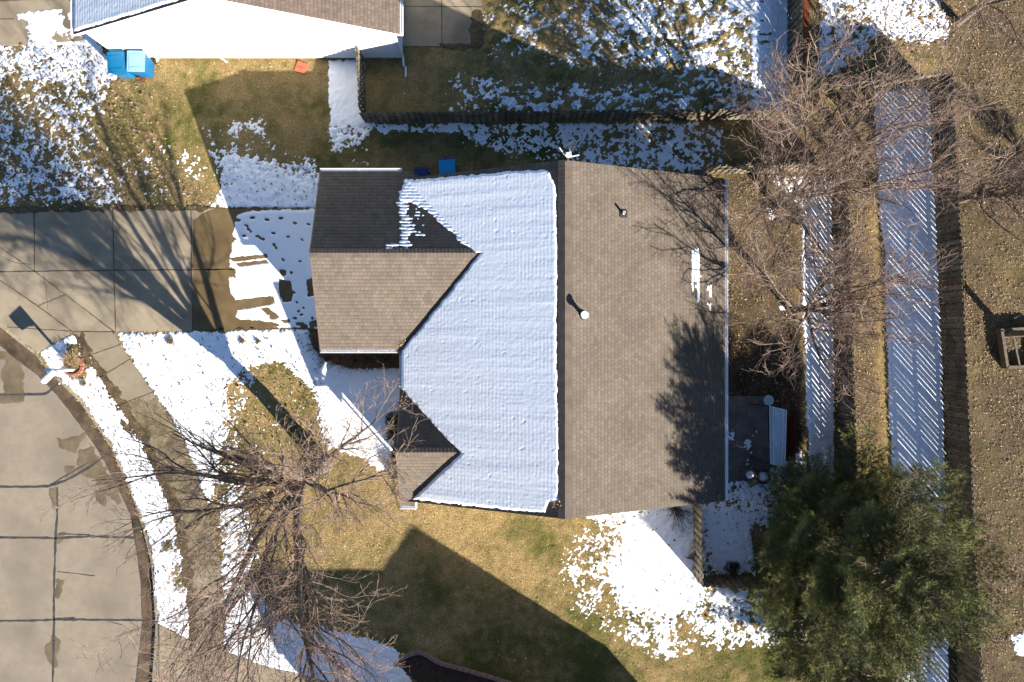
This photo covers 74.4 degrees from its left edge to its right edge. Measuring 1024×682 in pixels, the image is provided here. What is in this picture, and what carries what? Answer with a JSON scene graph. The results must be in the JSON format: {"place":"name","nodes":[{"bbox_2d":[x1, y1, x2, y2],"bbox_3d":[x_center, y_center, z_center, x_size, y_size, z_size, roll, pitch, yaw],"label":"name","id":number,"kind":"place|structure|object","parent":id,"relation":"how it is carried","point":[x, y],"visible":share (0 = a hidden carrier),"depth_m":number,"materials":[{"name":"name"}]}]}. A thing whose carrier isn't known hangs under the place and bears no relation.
{"place":"outdoors","nodes":[
{"label":"outdoors","id":0,"kind":"place"},
{"bbox_2d":[0,0,91,45],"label":"neighbour driveway","id":1,"kind":"structure","parent":0,"point":[14,31],"depth_m":28.98,"materials":[{"name":"concrete"}]},
{"bbox_2d":[0,346,141,681],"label":"street","id":2,"kind":"structure","parent":0,"point":[32,430],"depth_m":29.11,"materials":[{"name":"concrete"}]},
{"bbox_2d":[0,351,11,359],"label":"damp stain","id":3,"kind":"object","parent":2,"relation":"on","point":[4,355],"visible":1,"depth_m":29.11,"materials":[{"name":"grey concrete"}]},
{"bbox_2d":[0,356,24,403],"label":"damp stain","id":4,"kind":"object","parent":2,"relation":"on","point":[12,375],"visible":1,"depth_m":29.11,"materials":[{"name":"grey concrete"}]},
{"bbox_2d":[44,635,60,667],"bbox_3d":[-19.815,13.370,29.114,0.760,0.008,1.520,0,90,0],"label":"damp stain","id":5,"kind":"object","parent":2,"relation":"on","point":[48,650],"visible":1,"depth_m":29.11,"materials":[{"name":"beige concrete"}]},
{"bbox_2d":[49,487,58,509],"bbox_3d":[-19.768,6.772,29.114,0.480,0.008,1.000,0,90,0],"label":"damp stain","id":6,"kind":"object","parent":2,"relation":"on","point":[52,492],"visible":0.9,"depth_m":29.11,"materials":[{"name":"beige concrete"}]},
{"bbox_2d":[55,579,64,598],"bbox_3d":[-19.559,10.692,29.114,0.415,0.008,0.902,10,90,0],"label":"damp stain","id":7,"kind":"object","parent":2,"relation":"on","point":[58,588],"visible":1,"depth_m":29.11,"materials":[{"name":"beige concrete"}]},
{"bbox_2d":[56,532,65,543],"bbox_3d":[-19.463,8.487,29.114,0.440,0.008,0.520,0,90,0],"label":"damp stain","id":8,"kind":"object","parent":2,"relation":"on","point":[58,541],"visible":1,"depth_m":29.11,"materials":[{"name":"beige concrete"}]},
{"bbox_2d":[64,465,74,478],"bbox_3d":[-19.096,5.686,29.114,0.480,0.008,0.680,0,90,0],"label":"damp stain","id":9,"kind":"object","parent":2,"relation":"on","point":[68,469],"visible":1,"depth_m":29.11,"materials":[{"name":"grey concrete"}]},
{"bbox_2d":[0,345,141,681],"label":"street joint tar","id":10,"kind":"object","parent":2,"relation":"on","point":[55,538],"visible":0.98,"depth_m":29.11,"materials":[{"name":"black asphalt"}]},
{"bbox_2d":[57,432,85,452],"bbox_3d":[-18.879,4.428,29.114,1.415,0.008,0.848,-13,90,0],"label":"damp stain","id":11,"kind":"object","parent":2,"relation":"on","point":[70,444],"visible":1,"depth_m":29.11,"materials":[{"name":"grey concrete"}]},
{"bbox_2d":[0,327,154,681],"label":"gutter","id":12,"kind":"object","parent":2,"relation":"on","point":[16,349],"visible":0.87,"depth_m":29.12,"materials":[{"name":"grey concrete"}]},
{"bbox_2d":[76,447,121,504],"bbox_3d":[-17.895,5.913,29.114,1.254,0.008,2.991,-32,90,0],"label":"damp stain","id":13,"kind":"object","parent":2,"relation":"on","point":[95,471],"visible":0.84,"depth_m":29.11,"materials":[{"name":"grey concrete"}]},
{"bbox_2d":[94,490,106,505],"bbox_3d":[-17.750,6.767,29.114,0.600,0.008,0.720,0,90,0],"label":"damp stain","id":14,"kind":"object","parent":2,"relation":"on","point":[100,495],"visible":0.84,"depth_m":29.11,"materials":[{"name":"grey concrete"}]},
{"bbox_2d":[74,0,176,30],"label":"snow","id":15,"kind":"structure","parent":0,"point":[88,13],"depth_m":25.56,"materials":[{"name":"white snow"}]},
{"bbox_2d":[73,332,222,648],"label":"sidewalk","id":16,"kind":"structure","parent":0,"point":[127,379],"depth_m":28.98,"materials":[{"name":"concrete"}]},
{"bbox_2d":[71,332,199,640],"bbox_3d":[-15.501,5.990,28.981,2.023,0.008,14.179,-21,90,0],"label":"muddy edge","id":17,"kind":"object","parent":16,"relation":"on","point":[115,392],"visible":0.65,"depth_m":28.98,"materials":[{"name":"brown soil"}]},
{"bbox_2d":[127,396,217,570],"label":"damp sidewalk","id":18,"kind":"structure","parent":16,"relation":"on","point":[135,405],"depth_m":28.98,"materials":[{"name":"grey concrete"}]},
{"bbox_2d":[0,208,308,352],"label":"driveway","id":19,"kind":"structure","parent":0,"point":[149,240],"depth_m":28.98,"materials":[{"name":"concrete"}]},
{"bbox_2d":[0,205,114,213],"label":"muddy edge","id":20,"kind":"object","parent":19,"relation":"on","point":[32,209],"visible":1,"depth_m":28.97,"materials":[{"name":"brown soil"}]},
{"bbox_2d":[116,204,276,212],"bbox_3d":[-13.550,-5.703,28.977,6.960,0.008,0.400,0,90,0],"label":"muddy edge","id":21,"kind":"object","parent":19,"relation":"on","point":[172,208],"visible":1,"depth_m":28.98,"materials":[{"name":"brown soil"}]},
{"bbox_2d":[197,327,278,332],"bbox_3d":[-11.752,-0.507,28.977,3.608,0.008,0.396,-3,90,0],"label":"muddy edge","id":22,"kind":"object","parent":19,"relation":"on","point":[223,330],"visible":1,"depth_m":28.97,"materials":[{"name":"brown soil"}]},
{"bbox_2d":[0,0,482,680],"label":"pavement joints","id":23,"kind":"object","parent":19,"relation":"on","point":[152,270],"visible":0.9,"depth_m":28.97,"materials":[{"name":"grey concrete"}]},
{"bbox_2d":[192,207,316,329],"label":"damp driveway","id":24,"kind":"structure","parent":19,"relation":"on","point":[216,305],"depth_m":28.97,"materials":[{"name":"concrete"}]},
{"bbox_2d":[229,208,316,328],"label":"snow","id":25,"kind":"structure","parent":24,"relation":"on","point":[259,280],"depth_m":28.95,"materials":[{"name":"white snow"}]},
{"bbox_2d":[403,0,481,46],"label":"neighbour patio","id":26,"kind":"structure","parent":0,"point":[421,26],"depth_m":28.98,"materials":[{"name":"concrete"}]},
{"bbox_2d":[439,9,482,49],"bbox_3d":[-1.846,-13.065,28.979,1.414,0.007,2.376,45,90,0],"label":"damp patio edge","id":27,"kind":"object","parent":26,"relation":"on","point":[475,29],"visible":1,"depth_m":28.98,"materials":[{"name":"grey concrete"}]},
{"bbox_2d":[0,0,1023,681],"bbox_3d":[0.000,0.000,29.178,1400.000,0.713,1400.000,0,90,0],"label":"ground","id":28,"kind":"structure","parent":0,"point":[788,398],"depth_m":29.01,"materials":[{"name":"plant"}]},
{"bbox_2d":[65,355,84,376],"bbox_3d":[-18.777,1.065,28.940,0.842,0.140,0.924,0,90,0],"label":"brick planter","id":29,"kind":"object","parent":28,"relation":"on","point":[78,370],"visible":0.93,"depth_m":28.91,"materials":[{"name":"brick"}]},
{"bbox_2d":[40,368,74,383],"bbox_3d":[-18.993,1.421,28.255,0.680,1.490,0.643,0,90,0],"label":"mailbox","id":30,"kind":"object","parent":29,"relation":"in","point":[50,374],"visible":1,"depth_m":27.67,"materials":[{"name":"white plastic"}]},
{"bbox_2d":[58,350,82,372],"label":"ornamental grass","id":31,"kind":"object","parent":29,"relation":"in","point":[70,361],"depth_m":28.75,"materials":[{"name":"beige plant"}]},
{"bbox_2d":[0,323,158,681],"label":"curb","id":32,"kind":"structure","parent":28,"relation":"on","point":[18,339],"depth_m":29.00,"materials":[{"name":"concrete"}]},
{"bbox_2d":[106,50,134,78],"bbox_3d":[-16.416,-11.588,28.467,0.740,1.066,0.940,-3,90,0],"label":"wheelie bin","id":33,"kind":"object","parent":28,"relation":"on","point":[116,62],"visible":0.85,"depth_m":27.95,"materials":[{"name":"teal plastic"}]},
{"bbox_2d":[127,49,156,77],"bbox_3d":[-15.597,-11.632,28.467,0.740,1.066,0.940,1,90,0],"label":"wheelie bin","id":34,"kind":"object","parent":28,"relation":"on","point":[140,63],"visible":1,"depth_m":27.95,"materials":[{"name":"blue plastic"}]},
{"bbox_2d":[137,76,146,83],"bbox_3d":[-15.856,-11.324,28.966,0.460,0.098,0.572,19,90,0],"label":"leaf heap","id":35,"kind":"object","parent":28,"relation":"on","point":[140,77],"visible":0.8,"depth_m":28.96,"materials":[{"name":"brown plant"}]},
{"bbox_2d":[39,362,430,681],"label":"bare tree","id":36,"kind":"object","parent":28,"relation":"on","point":[285,477],"visible":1,"depth_m":21.22,"materials":[{"name":"brown plant"}]},
{"bbox_2d":[71,0,406,76],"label":"house","id":37,"kind":"structure","parent":28,"relation":"on","point":[221,29],"depth_m":26.38,"materials":[{"name":"white"}]},
{"bbox_2d":[268,39,297,47],"bbox_3d":[-9.303,-12.087,27.398,0.980,0.685,0.090,0,90,0],"label":"window","id":38,"kind":"structure","parent":37,"relation":"in","point":[277,43],"depth_m":27.39,"materials":[{"name":"white glass"}]},
{"bbox_2d":[156,624,329,681],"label":"driveway apron","id":39,"kind":"object","parent":28,"relation":"on","point":[265,677],"visible":0.47,"depth_m":28.98,"materials":[{"name":"concrete"}]},
{"bbox_2d":[294,61,307,73],"bbox_3d":[-9.045,-11.741,28.970,0.465,0.050,0.465,20,90,0],"label":"paver tile","id":40,"kind":"object","parent":28,"relation":"on","point":[303,65],"visible":1,"depth_m":28.95,"materials":[{"name":"red stone"}]},
{"bbox_2d":[309,329,399,367],"bbox_3d":[-6.738,0.511,29.030,4.567,0.100,1.346,17,90,0],"label":"planting bed","id":41,"kind":"object","parent":28,"relation":"on","point":[315,332],"visible":0.43,"depth_m":28.98,"materials":[{"name":"brown soil"}]},
{"bbox_2d":[304,333,319,354],"bbox_3d":[-8.354,0.121,28.570,1.066,0.877,1.056,0,90,0],"label":"bare shrub","id":42,"kind":"object","parent":41,"relation":"on","point":[315,344],"visible":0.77,"depth_m":28.68,"materials":[{"name":"brown plant"}]},
{"bbox_2d":[315,348,335,368],"bbox_3d":[-7.907,0.699,28.482,1.048,1.053,1.134,0,90,0],"label":"bare shrub","id":43,"kind":"object","parent":41,"relation":"on","point":[326,355],"visible":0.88,"depth_m":28.65,"materials":[{"name":"brown plant"}]},
{"bbox_2d":[324,353,348,372],"bbox_3d":[-7.291,0.808,28.508,1.288,0.999,1.054,22,90,0],"label":"bare shrub","id":44,"kind":"object","parent":41,"relation":"on","point":[340,358],"visible":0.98,"depth_m":28.63,"materials":[{"name":"brown plant"}]},
{"bbox_2d":[341,353,364,374],"bbox_3d":[-6.718,0.945,28.555,1.118,0.906,1.166,0,90,0],"label":"bare shrub","id":45,"kind":"object","parent":41,"relation":"on","point":[355,361],"visible":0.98,"depth_m":28.64,"materials":[{"name":"brown plant"}]},
{"bbox_2d":[355,353,385,372],"bbox_3d":[-6.075,0.733,28.520,1.062,0.975,1.184,-32,90,0],"label":"bare shrub","id":46,"kind":"object","parent":41,"relation":"on","point":[370,361],"visible":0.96,"depth_m":28.60,"materials":[{"name":"brown plant"}]},
{"bbox_2d":[373,353,396,374],"bbox_3d":[-5.362,0.791,28.501,1.090,1.014,1.313,0,90,0],"label":"bare shrub","id":47,"kind":"object","parent":41,"relation":"on","point":[386,360],"visible":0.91,"depth_m":28.67,"materials":[{"name":"brown plant"}]},
{"bbox_2d":[356,46,365,112],"bbox_3d":[-6.338,-10.822,28.405,0.095,1.390,2.624,-2,90,0],"label":"fence","id":48,"kind":"object","parent":28,"relation":"on","point":[360,88],"visible":0.9,"depth_m":28.20,"materials":[{"name":"brown wood"}]},
{"bbox_2d":[381,411,397,427],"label":"evergreen shrub","id":49,"kind":"object","parent":28,"relation":"on","point":[391,414],"visible":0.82,"depth_m":28.75,"materials":[{"name":"green plant"}]},
{"bbox_2d":[385,423,396,439],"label":"evergreen shrub","id":50,"kind":"object","parent":28,"relation":"on","point":[391,432],"visible":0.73,"depth_m":28.69,"materials":[{"name":"green plant"}]},
{"bbox_2d":[385,454,396,468],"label":"evergreen shrub","id":51,"kind":"object","parent":28,"relation":"on","point":[394,463],"visible":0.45,"depth_m":28.75,"materials":[{"name":"green plant"}]},
{"bbox_2d":[413,167,429,176],"bbox_3d":[-3.781,-6.862,28.467,0.640,1.066,0.700,0,90,0],"label":"wheelie bin","id":52,"kind":"object","parent":28,"relation":"on","point":[421,171],"visible":0.54,"depth_m":27.95,"materials":[{"name":"blue plastic"}]},
{"bbox_2d":[439,158,455,173],"bbox_3d":[-2.688,-7.206,28.467,0.680,1.066,0.740,-4,90,0],"label":"wheelie bin","id":53,"kind":"object","parent":28,"relation":"on","point":[447,166],"visible":0.78,"depth_m":27.94,"materials":[{"name":"blue plastic"}]},
{"bbox_2d":[399,655,499,681],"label":"planting bed","id":54,"kind":"object","parent":28,"relation":"on","point":[422,668],"visible":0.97,"depth_m":28.97,"materials":[{"name":"brown soil"}]},
{"bbox_2d":[394,650,511,681],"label":"brick edging","id":55,"kind":"object","parent":28,"relation":"on","point":[442,663],"visible":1,"depth_m":28.89,"materials":[{"name":"brown brick"}]},
{"bbox_2d":[0,0,1023,681],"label":"snow","id":56,"kind":"structure","parent":28,"relation":"on","point":[916,416],"depth_m":28.98,"materials":[{"name":"white snow"}]},
{"bbox_2d":[79,379,86,387],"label":"weed clump","id":57,"kind":"object","parent":56,"relation":"on","point":[83,383],"visible":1,"depth_m":28.93,"materials":[{"name":"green plant"}]},
{"bbox_2d":[161,541,172,552],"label":"weed clump","id":58,"kind":"object","parent":56,"relation":"on","point":[168,546],"visible":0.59,"depth_m":28.95,"materials":[{"name":"brown plant"}]},
{"bbox_2d":[165,336,174,344],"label":"weed clump","id":59,"kind":"object","parent":56,"relation":"on","point":[169,341],"visible":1,"depth_m":28.93,"materials":[{"name":"brown plant"}]},
{"bbox_2d":[687,551,695,559],"bbox_3d":[7.602,9.088,28.675,0.310,0.630,0.600,0,90,0],"label":"leaning board","id":60,"kind":"object","parent":56,"relation":"on","point":[690,556],"visible":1,"depth_m":28.77,"materials":[{"name":"brown wood"}]},
{"bbox_2d":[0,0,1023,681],"bbox_3d":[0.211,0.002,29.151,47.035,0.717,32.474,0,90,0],"label":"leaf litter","id":61,"kind":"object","parent":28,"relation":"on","point":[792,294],"visible":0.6,"depth_m":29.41,"materials":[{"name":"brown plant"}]},
{"bbox_2d":[309,160,727,518],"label":"house","id":62,"kind":"structure","parent":28,"relation":"on","point":[642,368],"depth_m":25.25,"materials":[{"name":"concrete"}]},
{"bbox_2d":[386,179,469,248],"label":"snow","id":63,"kind":"structure","parent":62,"relation":"on","point":[408,192],"depth_m":25.66,"materials":[{"name":"white snow"}]},
{"bbox_2d":[401,170,558,511],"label":"snow","id":64,"kind":"structure","parent":62,"relation":"on","point":[479,373],"depth_m":24.69,"materials":[{"name":"white snow"}]},
{"bbox_2d":[396,338,724,511],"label":"leaf litter","id":65,"kind":"object","parent":62,"relation":"on","point":[402,345],"visible":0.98,"depth_m":26.25,"materials":[{"name":"brown plant"}]},
{"bbox_2d":[559,142,578,162],"bbox_3d":[1.968,-6.401,23.211,0.523,1.182,0.611,-36,90,0],"label":"roof antenna","id":66,"kind":"object","parent":62,"relation":"attached to","point":[568,154],"visible":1,"depth_m":22.69,"materials":[{"name":"white metal"}]},
{"bbox_2d":[579,311,588,319],"bbox_3d":[2.521,-0.914,23.701,0.320,0.625,0.320,0,90,0],"label":"flue vent","id":67,"kind":"object","parent":62,"relation":"on","point":[583,315],"visible":1,"depth_m":23.39,"materials":[{"name":"white metal"}]},
{"bbox_2d":[620,210,626,217],"bbox_3d":[4.066,-4.638,24.476,0.282,0.351,0.280,0,90,0],"label":"vent pipe","id":68,"kind":"object","parent":62,"relation":"on","point":[623,213],"visible":1,"depth_m":24.56,"materials":[{"name":"metal"}]},
{"bbox_2d":[691,248,711,309],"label":"snow","id":69,"kind":"structure","parent":62,"relation":"on","point":[695,262],"depth_m":25.86,"materials":[{"name":"white snow"}]},
{"bbox_2d":[359,109,796,123],"bbox_3d":[2.905,-9.459,28.660,18.405,1.800,0.093,-1,90,0],"label":"fence","id":70,"kind":"object","parent":28,"relation":"on","point":[534,116],"visible":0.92,"depth_m":28.32,"materials":[{"name":"brown wood"}]},
{"bbox_2d":[651,506,696,536],"bbox_3d":[7.067,7.193,28.400,2.018,1.217,1.974,-45,90,0],"label":"bare shrub","id":71,"kind":"object","parent":28,"relation":"on","point":[678,510],"visible":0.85,"depth_m":28.47,"materials":[{"name":"brown plant"}]},
{"bbox_2d":[692,504,703,584],"bbox_3d":[7.798,8.442,28.355,0.077,1.490,3.204,-1,90,0],"label":"fence","id":72,"kind":"object","parent":28,"relation":"on","point":[698,545],"visible":0.94,"depth_m":28.21,"materials":[{"name":"brown wood"}]},
{"bbox_2d":[698,165,707,175],"bbox_3d":[8.014,-6.579,28.405,0.089,1.390,1.268,0,90,0],"label":"fence","id":73,"kind":"object","parent":28,"relation":"on","point":[703,172],"visible":0.27,"depth_m":28.00,"materials":[{"name":"brown wood"}]},
{"bbox_2d":[724,560,740,577],"bbox_3d":[9.395,9.705,28.756,0.826,0.518,0.754,0,90,0],"label":"evergreen shrub","id":74,"kind":"object","parent":28,"relation":"on","point":[731,565],"visible":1,"depth_m":28.79,"materials":[{"name":"green plant"}]},
{"bbox_2d":[694,574,806,588],"bbox_3d":[11.040,10.174,28.610,6.447,1.900,0.095,2,90,0],"label":"fence","id":75,"kind":"object","parent":28,"relation":"on","point":[714,581],"visible":0.35,"depth_m":28.28,"materials":[{"name":"brown wood"}]},
{"bbox_2d":[698,163,841,174],"bbox_3d":[10.989,-7.248,28.631,5.998,1.842,0.095,-1,90,0],"label":"fence","id":76,"kind":"object","parent":28,"relation":"on","point":[719,169],"visible":0.53,"depth_m":28.27,"materials":[{"name":"brown wood"}]},
{"bbox_2d":[787,0,802,111],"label":"fence","id":77,"kind":"object","parent":28,"relation":"on","point":[795,19],"visible":0.62,"depth_m":28.68,"materials":[{"name":"brown wood"}]},
{"bbox_2d":[803,0,808,63],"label":"mulch strip","id":78,"kind":"object","parent":28,"relation":"on","point":[805,19],"visible":0.73,"depth_m":29.46,"materials":[{"name":"red plant"}]},
{"bbox_2d":[705,180,956,443],"bbox_3d":[10.965,-1.804,24.915,8.346,8.370,7.622,41,90,0],"label":"bare tree","id":79,"kind":"object","parent":28,"relation":"on","point":[871,285],"visible":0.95,"depth_m":24.11,"materials":[{"name":"brown plant"}]},
{"bbox_2d":[831,166,861,678],"bbox_3d":[14.293,4.433,28.805,0.096,1.590,23.409,-2,90,0],"label":"fence","id":80,"kind":"object","parent":28,"relation":"on","point":[843,420],"visible":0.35,"depth_m":28.71,"materials":[{"name":"brown wood"}]},
{"bbox_2d":[700,0,1022,335],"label":"bare tree","id":81,"kind":"object","parent":28,"relation":"on","point":[805,192],"visible":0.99,"depth_m":23.00,"materials":[{"name":"brown plant"}]},
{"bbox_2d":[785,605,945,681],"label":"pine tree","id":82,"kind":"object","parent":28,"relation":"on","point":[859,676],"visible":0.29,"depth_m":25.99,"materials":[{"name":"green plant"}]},
{"bbox_2d":[802,73,949,88],"bbox_3d":[15.426,-11.072,28.795,5.590,1.611,0.095,-1,90,0],"label":"fence","id":83,"kind":"object","parent":28,"relation":"on","point":[819,79],"visible":0.56,"depth_m":28.59,"materials":[{"name":"brown wood"}]},
{"bbox_2d":[743,420,1016,681],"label":"pine tree","id":84,"kind":"object","parent":28,"relation":"on","point":[881,589],"visible":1,"depth_m":24.17,"materials":[{"name":"green plant"}]},
{"bbox_2d":[929,72,982,681],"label":"fence","id":85,"kind":"object","parent":28,"relation":"on","point":[955,370],"visible":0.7,"depth_m":28.57,"materials":[{"name":"brown wood"}]},
{"bbox_2d":[921,87,1023,280],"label":"bare tree","id":86,"kind":"object","parent":28,"relation":"on","point":[989,193],"visible":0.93,"depth_m":25.11,"materials":[{"name":"brown plant"}]},
{"bbox_2d":[950,0,1023,72],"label":"bare tree","id":87,"kind":"object","parent":28,"relation":"on","point":[979,6],"visible":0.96,"depth_m":25.61,"materials":[{"name":"brown plant"}]},
{"bbox_2d":[995,327,1023,368],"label":"timber frame","id":88,"kind":"object","parent":28,"relation":"on","point":[1002,348],"visible":0.98,"depth_m":29.10,"materials":[{"name":"grey wood"}]},
{"bbox_2d":[1004,292,1023,337],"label":"bare tree","id":89,"kind":"object","parent":28,"relation":"on","point":[1014,333],"visible":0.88,"depth_m":28.77,"materials":[{"name":"brown plant"}]},
{"bbox_2d":[728,396,769,481],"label":"patio","id":90,"kind":"structure","parent":0,"point":[744,411],"depth_m":28.98,"materials":[{"name":"concrete"}]},
{"bbox_2d":[739,465,759,487],"bbox_3d":[10.117,5.728,28.546,0.635,0.907,0.919,-32,90,0],"label":"garden chair","id":91,"kind":"object","parent":90,"relation":"on","point":[752,482],"visible":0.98,"depth_m":28.56,"materials":[{"name":"grey wood"}]},
{"bbox_2d":[746,470,753,478],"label":"snow","id":92,"kind":"structure","parent":91,"relation":"on","point":[749,474],"depth_m":28.52,"materials":[{"name":"white snow"}]},
{"bbox_2d":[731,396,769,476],"bbox_3d":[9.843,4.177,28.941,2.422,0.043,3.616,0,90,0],"label":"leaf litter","id":93,"kind":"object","parent":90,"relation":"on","point":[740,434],"visible":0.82,"depth_m":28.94,"materials":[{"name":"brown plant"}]},
{"bbox_2d":[757,470,770,483],"bbox_3d":[10.678,5.769,28.809,0.620,0.398,0.620,0,90,0],"label":"fire bowl","id":94,"kind":"object","parent":90,"relation":"on","point":[764,482],"visible":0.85,"depth_m":28.61,"materials":[{"name":"black metal"}]},
{"bbox_2d":[758,472,767,481],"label":"snow","id":95,"kind":"structure","parent":94,"relation":"in","point":[762,476],"depth_m":28.67,"materials":[{"name":"white snow"}]},
{"bbox_2d":[762,395,773,405],"bbox_3d":[10.828,2.503,28.730,0.440,0.541,0.440,0,90,0],"label":"side table","id":96,"kind":"object","parent":90,"relation":"on","point":[768,400],"visible":0.98,"depth_m":28.46,"materials":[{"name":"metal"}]},
{"bbox_2d":[749,403,795,466],"bbox_3d":[11.000,3.874,28.157,1.653,1.653,2.498,0,90,0],"label":"patio swing","id":97,"kind":"object","parent":90,"relation":"on","point":[782,422],"visible":0.97,"depth_m":27.37,"materials":[{"name":"fabric"}]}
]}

